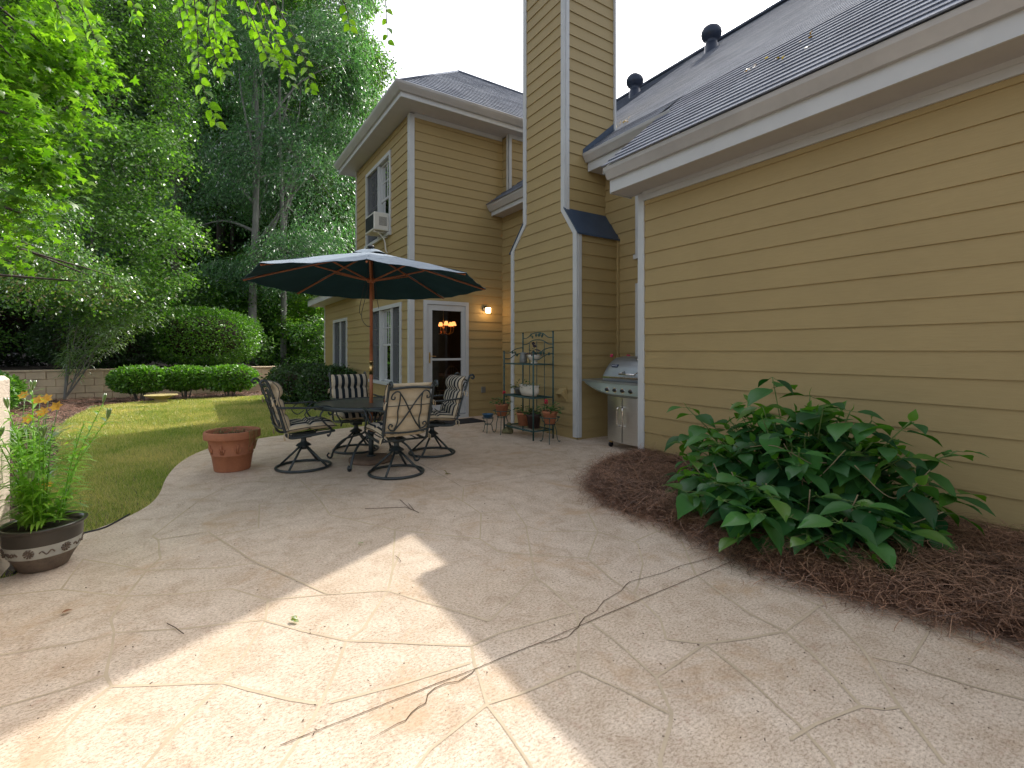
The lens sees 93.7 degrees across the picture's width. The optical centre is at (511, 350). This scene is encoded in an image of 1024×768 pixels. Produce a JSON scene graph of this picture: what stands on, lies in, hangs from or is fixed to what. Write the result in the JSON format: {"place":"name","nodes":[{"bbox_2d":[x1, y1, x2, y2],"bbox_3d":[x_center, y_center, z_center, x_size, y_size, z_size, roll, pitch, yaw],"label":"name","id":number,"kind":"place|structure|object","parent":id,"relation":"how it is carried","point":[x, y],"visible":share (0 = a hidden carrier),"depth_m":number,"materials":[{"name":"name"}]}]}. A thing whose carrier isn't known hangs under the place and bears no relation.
{"place":"outdoors","nodes":[
{"label":"outdoors","id":0,"kind":"place"},
{"bbox_2d":[0,394,376,577],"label":"lawn","id":1,"kind":"structure","parent":0,"point":[127,473],"depth_m":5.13,"materials":[{"name":"plant"}]},
{"bbox_2d":[143,393,177,401],"bbox_3d":[-9.136,1.252,12.494,0.740,0.215,0.740,0,0,-33],"label":"bird bath","id":2,"kind":"object","parent":1,"relation":"on","point":[160,397],"visible":0.85,"depth_m":12.39,"materials":[{"name":"beige stone"}]},
{"bbox_2d":[0,353,382,577],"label":"ground","id":3,"kind":"structure","parent":0,"point":[11,568],"depth_m":12.96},
{"bbox_2d":[0,376,9,574],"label":"stucco wall","id":4,"kind":"structure","parent":3,"relation":"on","point":[5,394],"depth_m":2.97,"materials":[{"name":"beige paint"}]},
{"bbox_2d":[0,370,33,409],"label":"boxwood shrub","id":5,"kind":"object","parent":3,"relation":"on","point":[17,385],"visible":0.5,"depth_m":10.35,"materials":[{"name":"green plant"}]},
{"bbox_2d":[0,275,71,366],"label":"holly shrub","id":6,"kind":"object","parent":3,"relation":"on","point":[13,358],"visible":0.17,"depth_m":15.21,"materials":[{"name":"green plant"}]},
{"bbox_2d":[10,391,62,452],"bbox_3d":[-6.624,0.952,6.431,1.155,0.817,1.078,0,0,-33],"label":"daylily","id":7,"kind":"object","parent":3,"relation":"on","point":[20,397],"visible":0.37,"depth_m":6.49,"materials":[{"name":"green plant"}]},
{"bbox_2d":[10,462,65,507],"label":"daylily","id":8,"kind":"object","parent":3,"relation":"on","point":[38,484],"visible":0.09,"depth_m":4.25,"materials":[{"name":"green plant"}]},
{"bbox_2d":[10,393,101,470],"bbox_3d":[-5.326,0.922,5.372,1.148,0.878,1.266,0,0,26],"label":"daylily","id":9,"kind":"object","parent":3,"relation":"on","point":[46,398],"visible":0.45,"depth_m":5.39,"materials":[{"name":"green plant"}]},
{"bbox_2d":[0,0,139,276],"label":"sweetgum tree","id":10,"kind":"object","parent":3,"relation":"on","point":[35,62],"visible":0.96,"depth_m":5.86,"materials":[{"name":"green plant"}]},
{"bbox_2d":[0,171,160,318],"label":"beech tree","id":11,"kind":"object","parent":3,"relation":"on","point":[108,277],"visible":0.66,"depth_m":9.43,"materials":[{"name":"green plant"}]},
{"bbox_2d":[88,74,95,288],"bbox_3d":[-24.299,-7.998,27.643,0.563,15.698,0.340,0,0,-33],"label":"woodland tree","id":12,"kind":"object","parent":3,"relation":"on","point":[93,247],"visible":0.03,"depth_m":27.59,"materials":[{"name":"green plant"}]},
{"bbox_2d":[17,312,169,368],"bbox_3d":[-12.749,-0.322,15.084,3.883,1.968,2.813,0,0,-33],"label":"holly shrub","id":13,"kind":"object","parent":3,"relation":"on","point":[135,350],"visible":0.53,"depth_m":14.34,"materials":[{"name":"green plant"}]},
{"bbox_2d":[50,296,164,399],"bbox_3d":[-11.196,-0.138,13.243,3.256,3.000,1.673,0,0,4],"label":"arching bush","id":14,"kind":"object","parent":3,"relation":"on","point":[110,333],"visible":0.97,"depth_m":13.14,"materials":[{"name":"green plant"}]},
{"bbox_2d":[0,0,226,364],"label":"oak tree","id":15,"kind":"object","parent":3,"relation":"on","point":[133,60],"visible":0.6,"depth_m":14.15,"materials":[{"name":"green plant"}]},
{"bbox_2d":[1,366,274,401],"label":"retaining wall","id":16,"kind":"structure","parent":3,"relation":"on","point":[48,383],"depth_m":13.52,"materials":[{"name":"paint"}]},
{"bbox_2d":[104,363,171,400],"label":"boxwood shrub","id":17,"kind":"object","parent":3,"relation":"on","point":[135,380],"visible":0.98,"depth_m":12.82,"materials":[{"name":"green plant"}]},
{"bbox_2d":[150,81,160,315],"bbox_3d":[-20.229,-7.786,27.152,0.677,15.581,0.252,0,0,-8],"label":"woodland tree","id":18,"kind":"object","parent":3,"relation":"on","point":[159,175],"visible":0.05,"depth_m":27.14,"materials":[{"name":"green plant"}]},
{"bbox_2d":[0,0,357,361],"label":"woods","id":19,"kind":"object","parent":3,"relation":"on","point":[227,245],"visible":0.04,"depth_m":31.42,"materials":[{"name":"green plant"}]},
{"bbox_2d":[158,364,209,398],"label":"boxwood shrub","id":20,"kind":"object","parent":3,"relation":"on","point":[186,378],"visible":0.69,"depth_m":13.49,"materials":[{"name":"green plant"}]},
{"bbox_2d":[132,0,239,304],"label":"pine tree","id":21,"kind":"object","parent":3,"relation":"on","point":[179,202],"visible":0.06,"depth_m":24.90,"materials":[{"name":"green plant"}]},
{"bbox_2d":[129,40,260,298],"bbox_3d":[-17.967,-9.322,27.656,6.853,18.778,6.135,0,0,-33],"label":"slim tree","id":22,"kind":"object","parent":3,"relation":"on","point":[225,231],"visible":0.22,"depth_m":27.07,"materials":[{"name":"green plant"}]},
{"bbox_2d":[10,390,382,520],"bbox_3d":[-7.789,1.268,8.413,10.362,0.348,13.810,0,0,-33],"label":"pine straw","id":23,"kind":"object","parent":3,"relation":"on","point":[74,406],"visible":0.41,"depth_m":11.38,"materials":[{"name":"brown plant"}]},
{"bbox_2d":[197,95,203,218],"bbox_3d":[-18.862,-8.365,28.995,0.575,16.628,0.259,0,0,11],"label":"woodland tree","id":24,"kind":"object","parent":3,"relation":"on","point":[198,176],"visible":0.02,"depth_m":28.91,"materials":[{"name":"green plant"}]},
{"bbox_2d":[136,304,267,366],"bbox_3d":[-10.630,-0.486,16.486,4.106,2.293,3.101,0,0,-33],"label":"holly shrub","id":25,"kind":"object","parent":3,"relation":"on","point":[214,340],"visible":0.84,"depth_m":15.83,"materials":[{"name":"green plant"}]},
{"bbox_2d":[216,74,226,307],"bbox_3d":[-16.527,-7.801,27.345,0.538,15.827,0.372,0,0,-11],"label":"woodland tree","id":26,"kind":"object","parent":3,"relation":"on","point":[218,234],"visible":0.2,"depth_m":27.18,"materials":[{"name":"brown plant"}]},
{"bbox_2d":[51,0,394,129],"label":"elm tree","id":27,"kind":"object","parent":3,"relation":"on","point":[215,21],"visible":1,"depth_m":3.75,"materials":[{"name":"green plant"}]},
{"bbox_2d":[226,77,234,281],"bbox_3d":[-16.228,-7.868,27.752,0.656,16.170,0.246,0,0,-4],"label":"woodland tree","id":28,"kind":"object","parent":3,"relation":"on","point":[231,236],"visible":0.16,"depth_m":27.72,"materials":[{"name":"brown plant"}]},
{"bbox_2d":[200,363,262,395],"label":"boxwood shrub","id":29,"kind":"object","parent":3,"relation":"on","point":[225,378],"visible":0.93,"depth_m":13.92,"materials":[{"name":"green plant"}]},
{"bbox_2d":[142,267,323,366],"bbox_3d":[-11.832,-0.935,22.271,9.920,5.812,6.617,0,0,3],"label":"understory tree","id":30,"kind":"object","parent":3,"relation":"on","point":[312,351],"visible":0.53,"depth_m":21.20,"materials":[{"name":"green plant"}]},
{"bbox_2d":[124,0,390,365],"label":"willow oak tree","id":31,"kind":"object","parent":3,"relation":"on","point":[261,83],"visible":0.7,"depth_m":22.19,"materials":[{"name":"green plant"}]},
{"bbox_2d":[220,212,323,370],"bbox_3d":[-11.967,-3.351,26.253,6.645,10.192,10.710,0,0,-33],"label":"dogwood tree","id":32,"kind":"object","parent":3,"relation":"on","point":[301,308],"visible":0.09,"depth_m":23.96,"materials":[{"name":"green plant"}]},
{"bbox_2d":[261,361,325,401],"bbox_3d":[-5.654,0.854,12.900,1.954,1.169,2.244,0,0,-33],"label":"foundation shrub","id":33,"kind":"object","parent":3,"relation":"on","point":[285,377],"visible":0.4,"depth_m":12.25,"materials":[{"name":"green plant"}]},
{"bbox_2d":[244,0,401,364],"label":"hardwood tree","id":34,"kind":"object","parent":3,"relation":"on","point":[383,72],"visible":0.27,"depth_m":26.14,"materials":[{"name":"green plant"}]},
{"bbox_2d":[292,363,356,406],"bbox_3d":[-4.532,0.872,11.652,1.552,1.154,2.302,0,0,-33],"label":"foundation shrub","id":35,"kind":"object","parent":3,"relation":"on","point":[315,386],"visible":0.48,"depth_m":11.04,"materials":[{"name":"green plant"}]},
{"bbox_2d":[305,0,1023,533],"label":"house","id":36,"kind":"structure","parent":3,"relation":"on","point":[831,210],"depth_m":4.90,"materials":[{"name":"beige wood"}]},
{"bbox_2d":[333,317,347,367],"bbox_3d":[-4.404,-0.157,13.317,0.812,1.455,1.550,0,0,-33],"label":"window","id":37,"kind":"structure","parent":36,"relation":"in","point":[340,329],"depth_m":13.09,"materials":[{"name":"white paint"}]},
{"bbox_2d":[365,211,388,252],"bbox_3d":[-2.765,-2.385,9.895,0.358,0.790,0.603,0,0,-33],"label":"window air conditioner","id":38,"kind":"object","parent":36,"relation":"attached to","point":[376,224],"depth_m":9.68,"materials":[{"name":"white plastic"}]},
{"bbox_2d":[364,150,391,248],"bbox_3d":[-2.869,-3.185,10.370,0.162,1.710,1.725,0,0,-33],"label":"window","id":39,"kind":"structure","parent":36,"relation":"in","point":[378,183],"depth_m":10.32,"materials":[{"name":"white paint"}]},
{"bbox_2d":[368,302,437,385],"bbox_3d":[-2.350,-0.125,10.168,0.812,1.650,2.030,0,0,-33],"label":"window","id":40,"kind":"structure","parent":36,"relation":"in","point":[387,324],"depth_m":9.64,"materials":[{"name":"white glass"}]},
{"bbox_2d":[435,373,452,403],"bbox_3d":[-1.873,0.920,11.016,1.000,0.740,1.300,0,0,-33],"label":"dining table","id":41,"kind":"object","parent":36,"relation":"in","point":[436,388],"visible":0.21,"depth_m":11.66,"materials":[{"name":"brown wood"}]},
{"bbox_2d":[423,300,468,417],"bbox_3d":[-1.273,0.187,9.221,0.944,2.266,0.202,0,0,-33],"label":"storm door","id":42,"kind":"structure","parent":36,"relation":"in","point":[428,305],"depth_m":9.23,"materials":[{"name":"white paint"}]},
{"bbox_2d":[438,311,455,334],"bbox_3d":[-1.561,-0.755,10.921,0.575,0.790,0.594,0,0,-33],"label":"chandelier","id":43,"kind":"object","parent":36,"relation":"hanging from","point":[443,332],"visible":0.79,"depth_m":10.90,"materials":[{"name":"yellow glass"}]},
{"bbox_2d":[437,365,457,404],"bbox_3d":[-1.381,0.800,10.261,0.440,0.985,0.442,0,0,-33],"label":"wooden chair","id":44,"kind":"object","parent":36,"relation":"in","point":[451,366],"visible":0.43,"depth_m":10.08,"materials":[{"name":"brown wood"}]},
{"bbox_2d":[482,306,490,312],"bbox_3d":[-0.496,-0.824,9.603,0.137,0.137,0.162,0,0,-33],"label":"wall lamp","id":45,"kind":"object","parent":36,"relation":"attached to","point":[485,309],"visible":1,"depth_m":9.56,"materials":[{"name":"white glass"}]},
{"bbox_2d":[633,195,637,259],"bbox_3d":[2.062,-1.905,6.885,0.162,1.090,0.710,0,0,-33],"label":"window","id":46,"kind":"structure","parent":36,"relation":"in","point":[635,257],"depth_m":7.12,"materials":[{"name":"white paint"}]},
{"bbox_2d":[635,283,637,355],"bbox_3d":[2.062,-0.315,6.885,0.162,1.370,0.710,0,0,-33],"label":"window","id":47,"kind":"structure","parent":36,"relation":"in","point":[636,285],"depth_m":7.12,"materials":[{"name":"white paint"}]},
{"bbox_2d":[616,31,811,127],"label":"roof leaf litter","id":48,"kind":"object","parent":36,"relation":"on","point":[809,37],"visible":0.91,"depth_m":5.15,"materials":[{"name":"brown plant"}]},
{"bbox_2d":[147,0,778,126],"label":"sky","id":49,"kind":"structure","parent":0,"point":[483,39],"materials":[{"name":"white"}]},
{"bbox_2d":[0,414,1023,767],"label":"patio","id":50,"kind":"structure","parent":0,"point":[722,718],"depth_m":2.14,"materials":[{"name":"concrete"}]},
{"bbox_2d":[0,510,88,573],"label":"glazed pot","id":51,"kind":"object","parent":50,"relation":"on","point":[50,545],"visible":0.95,"depth_m":2.80,"materials":[{"name":"brown ceramic"}]},
{"bbox_2d":[0,380,120,531],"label":"lily plant","id":52,"kind":"object","parent":51,"relation":"on","point":[33,507],"visible":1,"depth_m":2.84,"materials":[{"name":"green plant"}]},
{"bbox_2d":[12,513,129,573],"bbox_3d":[-3.022,1.296,3.295,0.143,0.012,1.028,0,0,-6],"label":"edging strip","id":53,"kind":"object","parent":50,"relation":"on","point":[14,572],"visible":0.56,"depth_m":3.52,"materials":[{"name":"black plastic"}]},
{"bbox_2d":[203,426,260,472],"bbox_3d":[-3.073,1.072,5.277,0.550,0.456,0.550,0,0,-33],"label":"terracotta pot","id":54,"kind":"object","parent":50,"relation":"on","point":[230,449],"visible":1,"depth_m":5.11,"materials":[{"name":"ceramic"}]},
{"bbox_2d":[251,377,336,472],"bbox_3d":[-2.403,0.794,5.302,0.785,1.007,0.623,0,0,-37],"label":"patio chair","id":55,"kind":"object","parent":50,"relation":"on","point":[283,422],"visible":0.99,"depth_m":5.19,"materials":[{"name":"black metal"}]},
{"bbox_2d":[291,615,298,622],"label":"fallen leaf","id":56,"kind":"object","parent":50,"relation":"on","point":[294,618],"visible":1,"depth_m":2.30,"materials":[{"name":"green plant"}]},
{"bbox_2d":[328,371,382,453],"bbox_3d":[-2.094,0.794,6.366,0.623,1.007,0.785,0,0,-33],"label":"patio chair","id":57,"kind":"object","parent":50,"relation":"on","point":[348,385],"visible":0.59,"depth_m":6.41,"materials":[{"name":"black metal"}]},
{"bbox_2d":[242,245,485,465],"bbox_3d":[-1.665,0.028,5.672,2.628,2.545,2.628,0,0,-33],"label":"parasol","id":58,"kind":"object","parent":50,"relation":"on","point":[371,273],"visible":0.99,"depth_m":5.86,"materials":[{"name":"fabric"}]},
{"bbox_2d":[314,397,419,471],"bbox_3d":[-1.663,0.953,5.697,1.274,0.699,1.274,0,0,-33],"label":"patio table","id":59,"kind":"object","parent":50,"relation":"on","point":[356,404],"visible":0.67,"depth_m":5.61,"materials":[{"name":"black metal"}]},
{"bbox_2d":[365,501,418,512],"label":"fallen twig","id":60,"kind":"object","parent":50,"relation":"on","point":[396,507],"visible":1,"depth_m":3.95,"materials":[{"name":"brown wood"}]},
{"bbox_2d":[84,476,712,573],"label":"patio joint lines","id":61,"kind":"object","parent":50,"relation":"on","point":[392,568],"visible":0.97,"depth_m":3.41,"materials":[{"name":"concrete"}]},
{"bbox_2d":[361,379,438,479],"bbox_3d":[-1.171,0.794,5.020,0.623,1.007,0.785,0,0,-36],"label":"patio chair","id":62,"kind":"object","parent":50,"relation":"on","point":[407,407],"visible":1,"depth_m":4.88,"materials":[{"name":"beige fabric"}]},
{"bbox_2d":[408,372,474,457],"bbox_3d":[-0.930,0.794,6.131,0.785,1.007,0.623,0,0,-29],"label":"patio chair","id":63,"kind":"object","parent":50,"relation":"on","point":[453,397],"visible":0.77,"depth_m":6.04,"materials":[{"name":"black metal"}]},
{"bbox_2d":[436,418,485,424],"bbox_3d":[-0.971,1.292,8.763,0.850,0.015,0.500,0,0,-33],"label":"door mat","id":64,"kind":"object","parent":50,"relation":"on","point":[468,420],"depth_m":8.71,"materials":[{"name":"black rubber"}]},
{"bbox_2d":[482,417,493,431],"bbox_3d":[-0.381,1.184,7.661,0.206,0.238,0.201,0,0,-33],"label":"plant stand","id":65,"kind":"object","parent":50,"relation":"on","point":[487,424],"visible":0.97,"depth_m":7.66,"materials":[{"name":"green paint"}]},
{"bbox_2d":[482,413,492,417],"bbox_3d":[-0.384,1.035,7.654,0.184,0.060,0.184,0,0,-33],"label":"blue bowl","id":66,"kind":"object","parent":65,"relation":"on","point":[487,415],"visible":1,"depth_m":7.59,"materials":[{"name":"ceramic"}]},
{"bbox_2d":[493,409,510,434],"bbox_3d":[-0.153,1.119,7.566,0.315,0.368,0.307,0,0,-33],"label":"plant stand","id":67,"kind":"object","parent":50,"relation":"on","point":[501,417],"visible":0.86,"depth_m":7.54,"materials":[{"name":"green paint"}]},
{"bbox_2d":[489,391,510,415],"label":"potted geranium","id":68,"kind":"object","parent":67,"relation":"on","point":[501,406],"visible":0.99,"depth_m":7.48,"materials":[{"name":"ceramic"}]},
{"bbox_2d":[280,466,731,744],"bbox_3d":[0.206,1.296,3.677,2.284,0.001,4.021,0,0,-5],"label":"patio control joint","id":69,"kind":"object","parent":50,"relation":"on","point":[489,662],"visible":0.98,"depth_m":2.00,"materials":[{"name":"concrete"}]},
{"bbox_2d":[502,422,512,433],"bbox_3d":[-0.054,1.215,7.585,0.188,0.170,0.188,0,0,-33],"label":"garden ornament","id":70,"kind":"object","parent":50,"relation":"on","point":[507,430],"visible":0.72,"depth_m":7.54,"materials":[{"name":"stone"}]},
{"bbox_2d":[0,526,1023,767],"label":"patio joint lines","id":71,"kind":"object","parent":50,"relation":"on","point":[669,728],"visible":0.97,"depth_m":1.97,"materials":[{"name":"concrete"}]},
{"bbox_2d":[30,480,998,747],"bbox_3d":[-0.390,1.296,3.114,5.282,0.005,3.134,0,0,3],"label":"patio debris","id":72,"kind":"object","parent":50,"relation":"on","point":[568,666],"visible":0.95,"depth_m":1.86,"materials":[{"name":"brown"}]},
{"bbox_2d":[503,331,553,440],"bbox_3d":[0.234,0.504,7.346,0.413,1.592,0.822,0,0,-33],"label":"plant rack","id":73,"kind":"object","parent":50,"relation":"on","point":[532,397],"visible":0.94,"depth_m":7.27,"materials":[{"name":"green metal"}]},
{"bbox_2d":[510,379,520,393],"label":"potted plant","id":74,"kind":"object","parent":73,"relation":"on","point":[516,389],"visible":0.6,"depth_m":7.52,"materials":[{"name":"green plant"}]},
{"bbox_2d":[513,405,531,425],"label":"potted plant","id":75,"kind":"object","parent":73,"relation":"on","point":[522,418],"visible":0.84,"depth_m":7.38,"materials":[{"name":"green plant"}]},
{"bbox_2d":[519,352,527,362],"bbox_3d":[0.191,0.108,7.412,0.159,0.165,0.120,0,0,26],"label":"metal pitcher","id":76,"kind":"object","parent":73,"relation":"on","point":[523,357],"visible":0.93,"depth_m":7.37,"materials":[{"name":"grey metal"}]},
{"bbox_2d":[518,379,540,395],"bbox_3d":[0.257,0.546,7.268,0.334,0.265,0.507,0,0,-33],"label":"white planter","id":77,"kind":"object","parent":73,"relation":"on","point":[525,389],"visible":0.9,"depth_m":7.14,"materials":[{"name":"ceramic"}]},
{"bbox_2d":[523,408,541,428],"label":"potted plant","id":78,"kind":"object","parent":73,"relation":"on","point":[537,414],"visible":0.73,"depth_m":7.11,"materials":[{"name":"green plant"}]},
{"bbox_2d":[526,342,542,363],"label":"potted plant","id":79,"kind":"object","parent":73,"relation":"on","point":[536,356],"visible":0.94,"depth_m":7.13,"materials":[{"name":"white plant"}]},
{"bbox_2d":[370,556,716,738],"bbox_3d":[0.381,1.296,2.374,2.300,0.001,0.153,0,0,-39],"label":"patio crack","id":80,"kind":"object","parent":50,"relation":"on","point":[543,642],"visible":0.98,"depth_m":2.14,"materials":[{"name":"concrete"}]},
{"bbox_2d":[540,416,559,444],"bbox_3d":[0.542,1.119,6.819,0.315,0.368,0.307,0,0,-33],"label":"plant stand","id":81,"kind":"object","parent":50,"relation":"on","point":[549,427],"visible":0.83,"depth_m":6.75,"materials":[{"name":"green paint"}]},
{"bbox_2d":[536,399,563,424],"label":"potted geranium","id":82,"kind":"object","parent":81,"relation":"on","point":[552,412],"visible":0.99,"depth_m":6.74,"materials":[{"name":"ceramic"}]},
{"bbox_2d":[582,356,637,446],"bbox_3d":[1.491,0.686,6.537,0.606,1.226,1.180,0,0,-33],"label":"gas grill","id":83,"kind":"object","parent":50,"relation":"on","point":[617,383],"visible":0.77,"depth_m":6.26,"materials":[{"name":"metal"}]},
{"bbox_2d":[566,442,1023,667],"bbox_3d":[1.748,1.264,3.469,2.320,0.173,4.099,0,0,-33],"label":"mulch bed ground","id":84,"kind":"structure","parent":0,"point":[979,612],"depth_m":2.74,"materials":[{"name":"brown plant"}]},
{"bbox_2d":[662,377,995,582],"bbox_3d":[2.086,0.797,3.466,1.932,1.198,1.891,0,0,17],"label":"hydrangea","id":85,"kind":"object","parent":84,"relation":"on","point":[834,479],"visible":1,"depth_m":3.13,"materials":[{"name":"plant"}]}
]}

